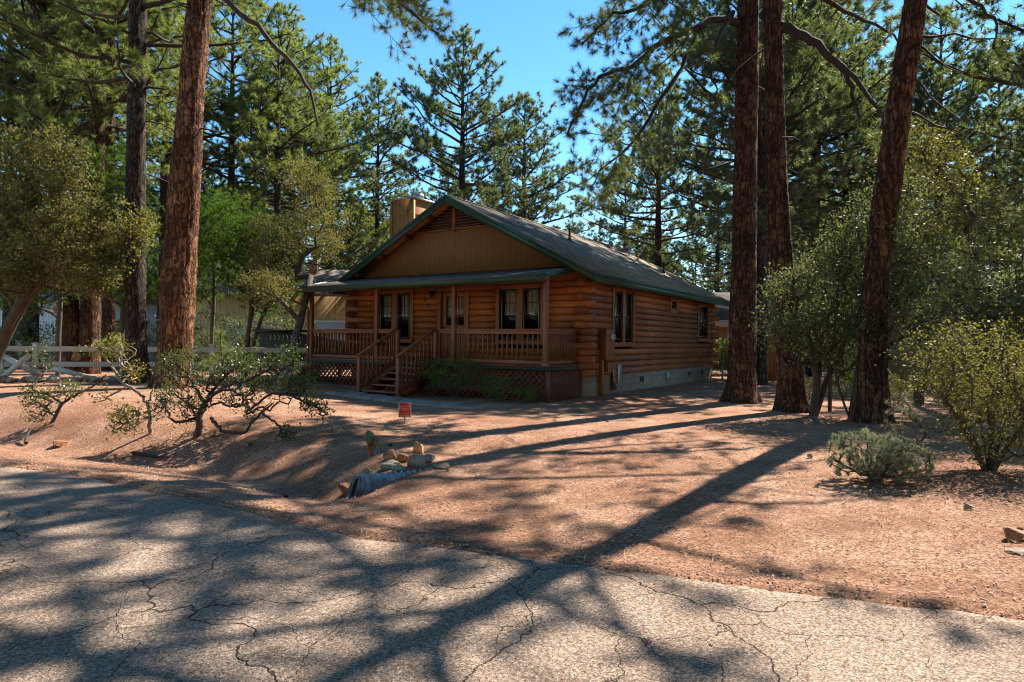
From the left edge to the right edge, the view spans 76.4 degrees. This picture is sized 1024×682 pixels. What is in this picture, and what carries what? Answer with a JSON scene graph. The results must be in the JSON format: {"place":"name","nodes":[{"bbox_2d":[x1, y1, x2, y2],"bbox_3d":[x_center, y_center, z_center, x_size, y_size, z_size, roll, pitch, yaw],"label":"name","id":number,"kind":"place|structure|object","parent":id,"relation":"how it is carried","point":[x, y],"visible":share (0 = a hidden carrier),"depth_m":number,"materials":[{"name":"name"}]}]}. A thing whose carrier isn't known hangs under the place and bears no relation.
{"place":"outdoors","nodes":[
{"label":"outdoors","id":0,"kind":"place"},
{"bbox_2d":[0,361,1023,619],"bbox_3d":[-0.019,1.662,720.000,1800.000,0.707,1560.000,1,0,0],"label":"ground","id":1,"kind":"structure","parent":0,"point":[704,413],"depth_m":7.62,"materials":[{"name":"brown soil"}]},
{"bbox_2d":[0,353,43,376],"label":"fence gate","id":2,"kind":"structure","parent":1,"relation":"on","point":[17,364],"depth_m":18.87,"materials":[{"name":"white wood"}]},
{"bbox_2d":[0,319,55,368],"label":"shrub","id":3,"kind":"object","parent":1,"relation":"on","point":[18,355],"visible":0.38,"depth_m":25.87,"materials":[{"name":"green plant"}]},
{"bbox_2d":[0,195,96,374],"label":"juniper tree","id":4,"kind":"object","parent":1,"relation":"on","point":[59,297],"visible":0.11,"depth_m":21.78,"materials":[{"name":"green plant"}]},
{"bbox_2d":[17,344,106,425],"bbox_3d":[-8.723,0.844,12.327,1.619,1.570,0.879,1,0,11],"label":"manzanita bush","id":5,"kind":"object","parent":1,"relation":"on","point":[39,396],"visible":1,"depth_m":12.22,"materials":[{"name":"green plant"}]},
{"bbox_2d":[0,0,126,361],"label":"pine tree","id":6,"kind":"object","parent":1,"relation":"on","point":[9,119],"visible":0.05,"depth_m":26.85,"materials":[{"name":"green plant"}]},
{"bbox_2d":[0,0,127,368],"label":"pine tree","id":7,"kind":"object","parent":1,"relation":"on","point":[36,316],"visible":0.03,"depth_m":26.14,"materials":[{"name":"green plant"}]},
{"bbox_2d":[51,367,90,378],"bbox_3d":[-13.552,0.989,20.050,1.291,0.485,0.030,1,0,0],"label":"loose board","id":8,"kind":"object","parent":1,"relation":"on","point":[70,372],"visible":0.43,"depth_m":20.04,"materials":[{"name":"white wood"}]},
{"bbox_2d":[0,275,156,361],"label":"white house","id":9,"kind":"structure","parent":1,"relation":"on","point":[151,310],"depth_m":34.00,"materials":[{"name":"white paint"}]},
{"bbox_2d":[0,5,159,319],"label":"pine tree","id":10,"kind":"object","parent":1,"relation":"on","point":[77,117],"visible":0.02,"depth_m":32.57,"materials":[{"name":"green plant"}]},
{"bbox_2d":[0,120,160,361],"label":"oak tree","id":11,"kind":"object","parent":1,"relation":"on","point":[38,267],"visible":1,"depth_m":17.83,"materials":[{"name":"green plant"}]},
{"bbox_2d":[0,0,179,373],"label":"pine tree","id":12,"kind":"object","parent":1,"relation":"on","point":[70,322],"visible":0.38,"depth_m":22.75,"materials":[{"name":"green plant"}]},
{"bbox_2d":[0,0,184,370],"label":"pine tree","id":13,"kind":"object","parent":1,"relation":"on","point":[108,315],"visible":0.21,"depth_m":25.27,"materials":[{"name":"green plant"}]},
{"bbox_2d":[0,0,230,373],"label":"pine tree","id":14,"kind":"object","parent":1,"relation":"on","point":[90,321],"visible":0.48,"depth_m":22.80,"materials":[{"name":"green plant"}]},
{"bbox_2d":[79,331,155,441],"bbox_3d":[-6.550,0.720,10.947,1.808,1.795,0.956,1,0,39],"label":"manzanita bush","id":15,"kind":"object","parent":1,"relation":"on","point":[138,413],"visible":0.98,"depth_m":10.96,"materials":[{"name":"green plant"}]},
{"bbox_2d":[73,132,165,376],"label":"juniper tree","id":16,"kind":"object","parent":1,"relation":"on","point":[120,182],"visible":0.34,"depth_m":20.81,"materials":[{"name":"green plant"}]},
{"bbox_2d":[100,315,158,367],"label":"shrub","id":17,"kind":"object","parent":1,"relation":"on","point":[151,340],"visible":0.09,"depth_m":25.82,"materials":[{"name":"green plant"}]},
{"bbox_2d":[0,0,297,383],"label":"pine tree","id":18,"kind":"object","parent":1,"relation":"on","point":[135,77],"visible":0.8,"depth_m":18.52,"materials":[{"name":"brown plant"}]},
{"bbox_2d":[131,451,169,457],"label":"fallen branch","id":19,"kind":"object","parent":1,"relation":"on","point":[142,454],"visible":1,"depth_m":10.14,"materials":[{"name":"brown wood"}]},
{"bbox_2d":[121,157,221,264],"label":"pine tree","id":20,"kind":"object","parent":1,"relation":"on","point":[155,210],"visible":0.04,"depth_m":48.74,"materials":[{"name":"green plant"}]},
{"bbox_2d":[4,342,341,377],"bbox_3d":[-10.946,0.814,20.459,10.888,1.480,0.170,1,0,-20],"label":"ranch fence","id":21,"kind":"object","parent":1,"relation":"on","point":[212,348],"visible":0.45,"depth_m":19.82,"materials":[{"name":"white wood"}]},
{"bbox_2d":[115,0,272,342],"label":"pine tree","id":22,"kind":"object","parent":1,"relation":"on","point":[217,154],"visible":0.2,"depth_m":31.05,"materials":[{"name":"green plant"}]},
{"bbox_2d":[115,123,272,288],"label":"pine tree","id":23,"kind":"object","parent":1,"relation":"on","point":[208,174],"visible":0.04,"depth_m":36.59,"materials":[{"name":"green plant"}]},
{"bbox_2d":[148,306,257,370],"bbox_3d":[-12.312,-0.019,25.914,3.953,2.921,3.295,1,0,35],"label":"shrub","id":24,"kind":"object","parent":1,"relation":"on","point":[221,323],"visible":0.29,"depth_m":25.84,"materials":[{"name":"green plant"}]},
{"bbox_2d":[202,326,238,400],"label":"pine sapling","id":25,"kind":"object","parent":1,"relation":"on","point":[220,334],"visible":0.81,"depth_m":13.93,"materials":[{"name":"green plant"}]},
{"bbox_2d":[196,179,247,358],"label":"juniper tree","id":26,"kind":"object","parent":1,"relation":"on","point":[218,194],"visible":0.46,"depth_m":23.50,"materials":[{"name":"green plant"}]},
{"bbox_2d":[125,0,323,265],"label":"pine tree","id":27,"kind":"object","parent":1,"relation":"on","point":[232,177],"visible":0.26,"depth_m":32.88,"materials":[{"name":"green plant"}]},
{"bbox_2d":[143,331,335,441],"bbox_3d":[-4.394,0.740,10.888,3.524,1.813,1.878,1,0,12],"label":"manzanita bush","id":28,"kind":"object","parent":1,"relation":"on","point":[217,380],"visible":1,"depth_m":10.66,"materials":[{"name":"green plant"}]},
{"bbox_2d":[194,315,286,371],"bbox_3d":[-10.830,0.177,25.970,3.314,2.527,3.119,1,0,28],"label":"shrub","id":29,"kind":"object","parent":1,"relation":"on","point":[226,336],"visible":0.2,"depth_m":25.57,"materials":[{"name":"green plant"}]},
{"bbox_2d":[197,191,309,375],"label":"juniper tree","id":30,"kind":"object","parent":1,"relation":"on","point":[233,249],"visible":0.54,"depth_m":22.16,"materials":[{"name":"green plant"}]},
{"bbox_2d":[217,152,318,267],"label":"pine tree","id":31,"kind":"object","parent":1,"relation":"on","point":[270,188],"visible":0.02,"depth_m":41.70,"materials":[{"name":"green plant"}]},
{"bbox_2d":[193,259,351,367],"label":"cream garage","id":32,"kind":"structure","parent":1,"relation":"on","point":[329,311],"depth_m":30.50,"materials":[{"name":"beige paint"}]},
{"bbox_2d":[225,322,279,359],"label":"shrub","id":33,"kind":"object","parent":32,"relation":"in","point":[225,322],"depth_m":30.45,"materials":[{"name":"white"}]},
{"bbox_2d":[314,323,347,367],"bbox_3d":[-8.079,0.332,30.473,2.350,2.350,0.045,1,0,0],"label":"garage door","id":34,"kind":"structure","parent":32,"relation":"in","point":[323,325],"depth_m":30.45,"materials":[{"name":"white"}]},
{"bbox_2d":[225,303,320,371],"bbox_3d":[-9.465,-0.098,25.991,4.374,2.983,3.279,1,0,0],"label":"shrub","id":35,"kind":"object","parent":1,"relation":"on","point":[274,320],"visible":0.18,"depth_m":25.46,"materials":[{"name":"green plant"}]},
{"bbox_2d":[204,32,374,268],"bbox_3d":[-12.427,-8.038,36.537,8.764,19.124,8.904,1,0,-44],"label":"pine tree","id":36,"kind":"object","parent":1,"relation":"on","point":[307,144],"visible":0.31,"depth_m":36.14,"materials":[{"name":"green plant"}]},
{"bbox_2d":[203,0,379,271],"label":"pine tree","id":37,"kind":"object","parent":1,"relation":"on","point":[308,129],"visible":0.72,"depth_m":32.32,"materials":[{"name":"green plant"}]},
{"bbox_2d":[230,152,354,385],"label":"oak tree","id":38,"kind":"object","parent":1,"relation":"on","point":[269,282],"visible":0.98,"depth_m":21.37,"materials":[{"name":"green plant"}]},
{"bbox_2d":[241,329,344,374],"bbox_3d":[-7.747,0.461,22.980,3.900,1.700,1.761,1,0,0],"label":"utility trailer","id":39,"kind":"object","parent":1,"relation":"on","point":[270,338],"visible":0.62,"depth_m":22.20,"materials":[{"name":"black metal"}]},
{"bbox_2d":[146,0,457,388],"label":"pine tree","id":40,"kind":"object","parent":1,"relation":"on","point":[178,286],"visible":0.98,"depth_m":16.98,"materials":[{"name":"orange plant"}]},
{"bbox_2d":[223,35,407,269],"bbox_3d":[-11.080,-8.618,39.700,10.008,20.284,9.817,1,0,16],"label":"pine tree","id":41,"kind":"object","parent":1,"relation":"on","point":[336,94],"visible":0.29,"depth_m":39.46,"materials":[{"name":"green plant"}]},
{"bbox_2d":[297,187,387,269],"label":"pine tree","id":42,"kind":"object","parent":1,"relation":"on","point":[349,257],"visible":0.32,"depth_m":37.31,"materials":[{"name":"green plant"}]},
{"bbox_2d":[365,430,381,455],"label":"prickly pear cactus","id":43,"kind":"object","parent":1,"relation":"on","point":[371,443],"visible":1,"depth_m":8.90,"materials":[{"name":"green plant"}]},
{"bbox_2d":[356,191,399,262],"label":"pine tree","id":44,"kind":"object","parent":1,"relation":"on","point":[386,211],"visible":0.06,"depth_m":46.62,"materials":[{"name":"green plant"}]},
{"bbox_2d":[333,70,435,248],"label":"pine tree","id":45,"kind":"object","parent":1,"relation":"on","point":[375,94],"visible":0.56,"depth_m":41.06,"materials":[{"name":"green plant"}]},
{"bbox_2d":[345,469,427,499],"bbox_3d":[-1.440,1.769,7.791,1.095,0.406,0.406,1,0,-24],"label":"culvert pipe","id":46,"kind":"object","parent":1,"relation":"on","point":[363,484],"visible":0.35,"depth_m":7.63,"materials":[{"name":"silver metal"}]},
{"bbox_2d":[380,460,398,469],"bbox_3d":[-1.549,1.572,8.238,0.244,0.138,0.208,4,3,0],"label":"rock","id":47,"kind":"object","parent":1,"relation":"on","point":[388,465],"visible":0.76,"depth_m":8.17,"materials":[{"name":"grey stone"}]},
{"bbox_2d":[383,449,396,460],"bbox_3d":[-1.611,1.524,8.635,0.201,0.171,0.152,1,0,20],"label":"rock","id":48,"kind":"object","parent":1,"relation":"on","point":[389,454],"visible":0.84,"depth_m":8.60,"materials":[{"name":"stone"}]},
{"bbox_2d":[398,402,410,422],"bbox_3d":[-1.931,1.390,11.702,0.228,0.576,0.020,1,0,0],"label":"yard sign","id":49,"kind":"object","parent":1,"relation":"on","point":[404,409],"visible":1,"depth_m":11.70,"materials":[{"name":"metal"}]},
{"bbox_2d":[407,454,426,467],"bbox_3d":[-1.191,1.521,8.179,0.246,0.195,0.225,4,-2,0],"label":"rock","id":50,"kind":"object","parent":1,"relation":"on","point":[417,460],"visible":0.89,"depth_m":8.12,"materials":[{"name":"grey stone"}]},
{"bbox_2d":[412,441,423,453],"bbox_3d":[-1.260,1.453,8.783,0.156,0.198,0.137,1,0,-18],"label":"rock","id":51,"kind":"object","parent":1,"relation":"on","point":[418,447],"visible":0.94,"depth_m":8.75,"materials":[{"name":"stone"}]},
{"bbox_2d":[414,355,451,396],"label":"shrub","id":52,"kind":"object","parent":1,"relation":"on","point":[430,367],"visible":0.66,"depth_m":17.25,"materials":[{"name":"green plant"}]},
{"bbox_2d":[421,165,475,200],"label":"pine tree","id":53,"kind":"object","parent":1,"relation":"on","point":[438,191],"visible":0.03,"depth_m":48.39,"materials":[{"name":"green plant"}]},
{"bbox_2d":[422,351,486,398],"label":"shrub","id":54,"kind":"object","parent":1,"relation":"on","point":[470,374],"visible":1,"depth_m":16.55,"materials":[{"name":"green plant"}]},
{"bbox_2d":[369,22,540,213],"bbox_3d":[-2.966,-8.123,36.969,9.541,19.741,9.574,1,0,3],"label":"pine tree","id":55,"kind":"object","parent":1,"relation":"on","point":[440,111],"visible":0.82,"depth_m":36.11,"materials":[{"name":"green plant"}]},
{"bbox_2d":[478,372,516,401],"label":"shrub","id":56,"kind":"object","parent":1,"relation":"on","point":[491,392],"visible":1,"depth_m":15.94,"materials":[{"name":"green plant"}]},
{"bbox_2d":[286,193,729,402],"bbox_3d":[0.755,-1.841,23.697,10.035,7.500,15.932,1,0,33],"label":"log cabin","id":57,"kind":"object","parent":1,"relation":"on","point":[548,312],"visible":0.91,"depth_m":19.45,"materials":[{"name":"wood"}]},
{"bbox_2d":[379,294,391,337],"bbox_3d":[-4.095,-0.812,21.384,0.560,1.430,0.145,1,0,33],"label":"window","id":58,"kind":"structure","parent":57,"relation":"in","point":[385,303],"depth_m":21.46,"materials":[{"name":"brown glass"}]},
{"bbox_2d":[397,293,409,337],"bbox_3d":[-3.452,-0.805,20.964,0.525,1.430,0.145,1,0,33],"label":"window","id":59,"kind":"structure","parent":57,"relation":"in","point":[403,307],"depth_m":21.02,"materials":[{"name":"brown glass"}]},
{"bbox_2d":[442,292,464,357],"bbox_3d":[-1.756,-0.470,19.839,0.910,2.040,0.150,1,0,33],"label":"door","id":60,"kind":"structure","parent":57,"relation":"in","point":[447,296],"depth_m":19.89,"materials":[{"name":"brown wood"}]},
{"bbox_2d":[501,289,516,338],"bbox_3d":[-0.051,-0.766,18.744,0.549,1.430,0.145,1,0,33],"label":"window","id":61,"kind":"structure","parent":57,"relation":"in","point":[507,310],"depth_m":18.82,"materials":[{"name":"brown glass"}]},
{"bbox_2d":[523,288,539,339],"bbox_3d":[0.575,-0.758,18.336,0.542,1.430,0.145,1,0,33],"label":"window","id":62,"kind":"structure","parent":57,"relation":"in","point":[529,294],"depth_m":18.40,"materials":[{"name":"glass"}]},
{"bbox_2d":[615,291,621,339],"bbox_3d":[3.081,-0.745,19.235,0.145,1.440,0.560,1,0,33],"label":"window","id":63,"kind":"structure","parent":57,"relation":"in","point":[618,295],"depth_m":19.37,"materials":[{"name":"glass"}]},
{"bbox_2d":[625,293,631,339],"bbox_3d":[3.485,-0.740,19.855,0.145,1.440,0.540,1,0,33],"label":"window","id":64,"kind":"structure","parent":57,"relation":"in","point":[628,295],"depth_m":20.02,"materials":[{"name":"glass"}]},
{"bbox_2d":[699,306,706,336],"bbox_3d":[7.627,-0.772,26.204,0.145,1.240,1.140,1,0,33],"label":"window","id":65,"kind":"structure","parent":57,"relation":"in","point":[702,315],"depth_m":26.34,"materials":[{"name":"glass"}]},
{"bbox_2d":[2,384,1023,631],"bbox_3d":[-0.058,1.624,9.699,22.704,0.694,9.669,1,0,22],"label":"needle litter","id":66,"kind":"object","parent":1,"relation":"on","point":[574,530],"visible":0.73,"depth_m":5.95,"materials":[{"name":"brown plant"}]},
{"bbox_2d":[509,384,540,402],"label":"shrub","id":67,"kind":"object","parent":1,"relation":"on","point":[532,395],"visible":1,"depth_m":15.62,"materials":[{"name":"green plant"}]},
{"bbox_2d":[454,91,606,233],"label":"pine tree","id":68,"kind":"object","parent":1,"relation":"on","point":[525,209],"visible":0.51,"depth_m":40.03,"materials":[{"name":"green plant"}]},
{"bbox_2d":[575,157,669,255],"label":"pine tree","id":69,"kind":"object","parent":1,"relation":"on","point":[612,238],"visible":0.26,"depth_m":37.81,"materials":[{"name":"green plant"}]},
{"bbox_2d":[566,61,732,274],"bbox_3d":[7.592,-6.442,33.921,8.003,16.558,8.030,1,0,-43],"label":"pine tree","id":70,"kind":"object","parent":1,"relation":"on","point":[658,173],"visible":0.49,"depth_m":33.56,"materials":[{"name":"green plant"}]},
{"bbox_2d":[551,0,764,403],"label":"pine tree","id":71,"kind":"object","parent":1,"relation":"on","point":[741,384],"visible":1,"depth_m":15.94,"materials":[{"name":"brown plant"}]},
{"bbox_2d":[631,227,685,278],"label":"pine tree","id":72,"kind":"object","parent":1,"relation":"on","point":[645,248],"visible":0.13,"depth_m":35.51,"materials":[{"name":"green plant"}]},
{"bbox_2d":[651,155,732,291],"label":"pine tree","id":73,"kind":"object","parent":1,"relation":"on","point":[716,276],"visible":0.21,"depth_m":49.50,"materials":[{"name":"green plant"}]},
{"bbox_2d":[673,231,721,286],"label":"pine tree","id":74,"kind":"object","parent":1,"relation":"on","point":[696,267],"visible":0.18,"depth_m":72.38,"materials":[{"name":"green plant"}]},
{"bbox_2d":[697,221,731,291],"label":"pine tree","id":75,"kind":"object","parent":1,"relation":"on","point":[726,259],"visible":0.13,"depth_m":70.30,"materials":[{"name":"green plant"}]},
{"bbox_2d":[712,337,728,372],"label":"shrub","id":76,"kind":"object","parent":1,"relation":"on","point":[721,342],"visible":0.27,"depth_m":30.75,"materials":[{"name":"green plant"}]},
{"bbox_2d":[648,0,893,259],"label":"pine tree","id":77,"kind":"object","parent":1,"relation":"on","point":[847,119],"visible":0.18,"depth_m":26.99,"materials":[{"name":"green plant"}]},
{"bbox_2d":[767,352,776,379],"bbox_3d":[10.923,1.091,27.035,1.170,1.270,0.070,1,0,0],"label":"board fence","id":78,"kind":"object","parent":1,"relation":"on","point":[771,362],"visible":0.22,"depth_m":27.00,"materials":[{"name":"brown wood"}]},
{"bbox_2d":[712,292,836,370],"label":"white house","id":79,"kind":"structure","parent":1,"relation":"on","point":[722,314],"depth_m":38.37,"materials":[{"name":"beige"}]},
{"bbox_2d":[647,0,920,384],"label":"pine tree","id":80,"kind":"object","parent":1,"relation":"on","point":[808,107],"visible":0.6,"depth_m":23.16,"materials":[{"name":"green plant"}]},
{"bbox_2d":[767,197,854,368],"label":"pine tree","id":81,"kind":"object","parent":1,"relation":"on","point":[798,255],"visible":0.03,"depth_m":35.66,"materials":[{"name":"green plant"}]},
{"bbox_2d":[736,229,906,415],"bbox_3d":[6.238,-0.372,13.436,3.492,4.037,2.268,1,0,0],"label":"oak tree","id":82,"kind":"object","parent":1,"relation":"on","point":[819,390],"visible":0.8,"depth_m":13.19,"materials":[{"name":"green plant"}]},
{"bbox_2d":[723,0,933,373],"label":"pine tree","id":83,"kind":"object","parent":1,"relation":"on","point":[869,60],"visible":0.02,"depth_m":32.04,"materials":[{"name":"green plant"}]},
{"bbox_2d":[798,278,858,411],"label":"oak tree","id":84,"kind":"object","parent":1,"relation":"on","point":[829,398],"visible":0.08,"depth_m":14.56,"materials":[{"name":"green plant"}]},
{"bbox_2d":[712,0,958,376],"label":"pine tree","id":85,"kind":"object","parent":1,"relation":"on","point":[848,41],"visible":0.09,"depth_m":28.89,"materials":[{"name":"green plant"}]},
{"bbox_2d":[713,0,966,412],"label":"pine tree","id":86,"kind":"object","parent":1,"relation":"on","point":[791,395],"visible":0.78,"depth_m":14.46,"materials":[{"name":"brown plant"}]},
{"bbox_2d":[827,377,852,399],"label":"shrub","id":87,"kind":"object","parent":1,"relation":"on","point":[844,388],"visible":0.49,"depth_m":17.98,"materials":[{"name":"green plant"}]},
{"bbox_2d":[766,47,937,377],"bbox_3d":[15.289,-5.834,30.018,7.485,15.486,7.511,1,0,33],"label":"pine tree","id":88,"kind":"object","parent":1,"relation":"on","point":[832,190],"visible":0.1,"depth_m":29.64,"materials":[{"name":"green plant"}]},
{"bbox_2d":[825,427,940,483],"bbox_3d":[4.135,1.288,7.314,1.193,0.707,0.775,1,0,13],"label":"shrub","id":89,"kind":"object","parent":1,"relation":"on","point":[885,459],"visible":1,"depth_m":7.20,"materials":[{"name":"green plant"}]},
{"bbox_2d":[798,156,991,419],"bbox_3d":[7.643,-1.137,13.060,3.239,5.603,2.720,1,0,-21],"label":"oak tree","id":90,"kind":"object","parent":1,"relation":"on","point":[896,287],"visible":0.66,"depth_m":12.75,"materials":[{"name":"green plant"}]},
{"bbox_2d":[888,369,913,402],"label":"shrub","id":91,"kind":"object","parent":1,"relation":"on","point":[895,389],"visible":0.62,"depth_m":16.88,"materials":[{"name":"green plant"}]},
{"bbox_2d":[876,391,926,470],"bbox_3d":[4.726,1.097,7.896,0.483,1.058,0.499,1,0,-30],"label":"shrub","id":92,"kind":"object","parent":1,"relation":"on","point":[916,420],"visible":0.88,"depth_m":7.87,"materials":[{"name":"green plant"}]},
{"bbox_2d":[821,69,992,283],"bbox_3d":[22.134,-7.031,37.853,9.907,18.175,10.056,1,0,42],"label":"pine tree","id":93,"kind":"object","parent":1,"relation":"on","point":[923,110],"visible":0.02,"depth_m":37.33,"materials":[{"name":"green plant"}]},
{"bbox_2d":[819,263,1023,391],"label":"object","id":94,"kind":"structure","parent":1,"relation":"on","point":[893,368],"depth_m":24.15,"materials":[{"name":"green plant"}]},
{"bbox_2d":[834,1,1023,273],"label":"pine tree","id":95,"kind":"object","parent":1,"relation":"on","point":[965,100],"visible":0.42,"depth_m":26.74,"materials":[{"name":"green plant"}]},
{"bbox_2d":[849,0,1021,423],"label":"pine tree","id":96,"kind":"object","parent":1,"relation":"on","point":[872,392],"visible":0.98,"depth_m":12.07,"materials":[{"name":"brown plant"}]},
{"bbox_2d":[863,115,1023,404],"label":"oak tree","id":97,"kind":"object","parent":1,"relation":"on","point":[959,195],"visible":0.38,"depth_m":13.63,"materials":[{"name":"green plant"}]},
{"bbox_2d":[874,310,1023,473],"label":"shrub","id":98,"kind":"object","parent":1,"relation":"on","point":[992,460],"visible":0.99,"depth_m":7.93,"materials":[{"name":"green plant"}]},
{"bbox_2d":[894,233,1023,436],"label":"oak tree","id":99,"kind":"object","parent":1,"relation":"on","point":[1002,304],"visible":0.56,"depth_m":10.77,"materials":[{"name":"green plant"}]},
{"bbox_2d":[911,172,1023,281],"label":"pine tree","id":100,"kind":"object","parent":1,"relation":"on","point":[954,198],"visible":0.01,"depth_m":32.60,"materials":[{"name":"green plant"}]},
{"bbox_2d":[920,0,1023,247],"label":"pine tree","id":101,"kind":"object","parent":1,"relation":"on","point":[1015,72],"visible":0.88,"depth_m":22.27,"materials":[{"name":"green plant"}]},
{"bbox_2d":[920,43,1023,265],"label":"pine tree","id":102,"kind":"object","parent":1,"relation":"on","point":[1005,176],"visible":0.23,"depth_m":30.71,"materials":[{"name":"green plant"}]},
{"bbox_2d":[946,135,1023,270],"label":"pine tree","id":103,"kind":"object","parent":1,"relation":"on","point":[1015,201],"visible":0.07,"depth_m":30.54,"materials":[{"name":"green plant"}]},
{"bbox_2d":[1003,526,1023,541],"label":"rock","id":104,"kind":"object","parent":1,"relation":"on","point":[1012,534],"visible":0.98,"depth_m":5.37,"materials":[{"name":"stone"}]},
{"bbox_2d":[0,465,1023,681],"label":"road","id":105,"kind":"structure","parent":0,"point":[102,581],"depth_m":3.79,"materials":[{"name":"grey asphalt"}]},
{"bbox_2d":[0,0,1023,291],"label":"sky","id":106,"kind":"structure","parent":0,"point":[525,31],"materials":[{"name":"blue"}]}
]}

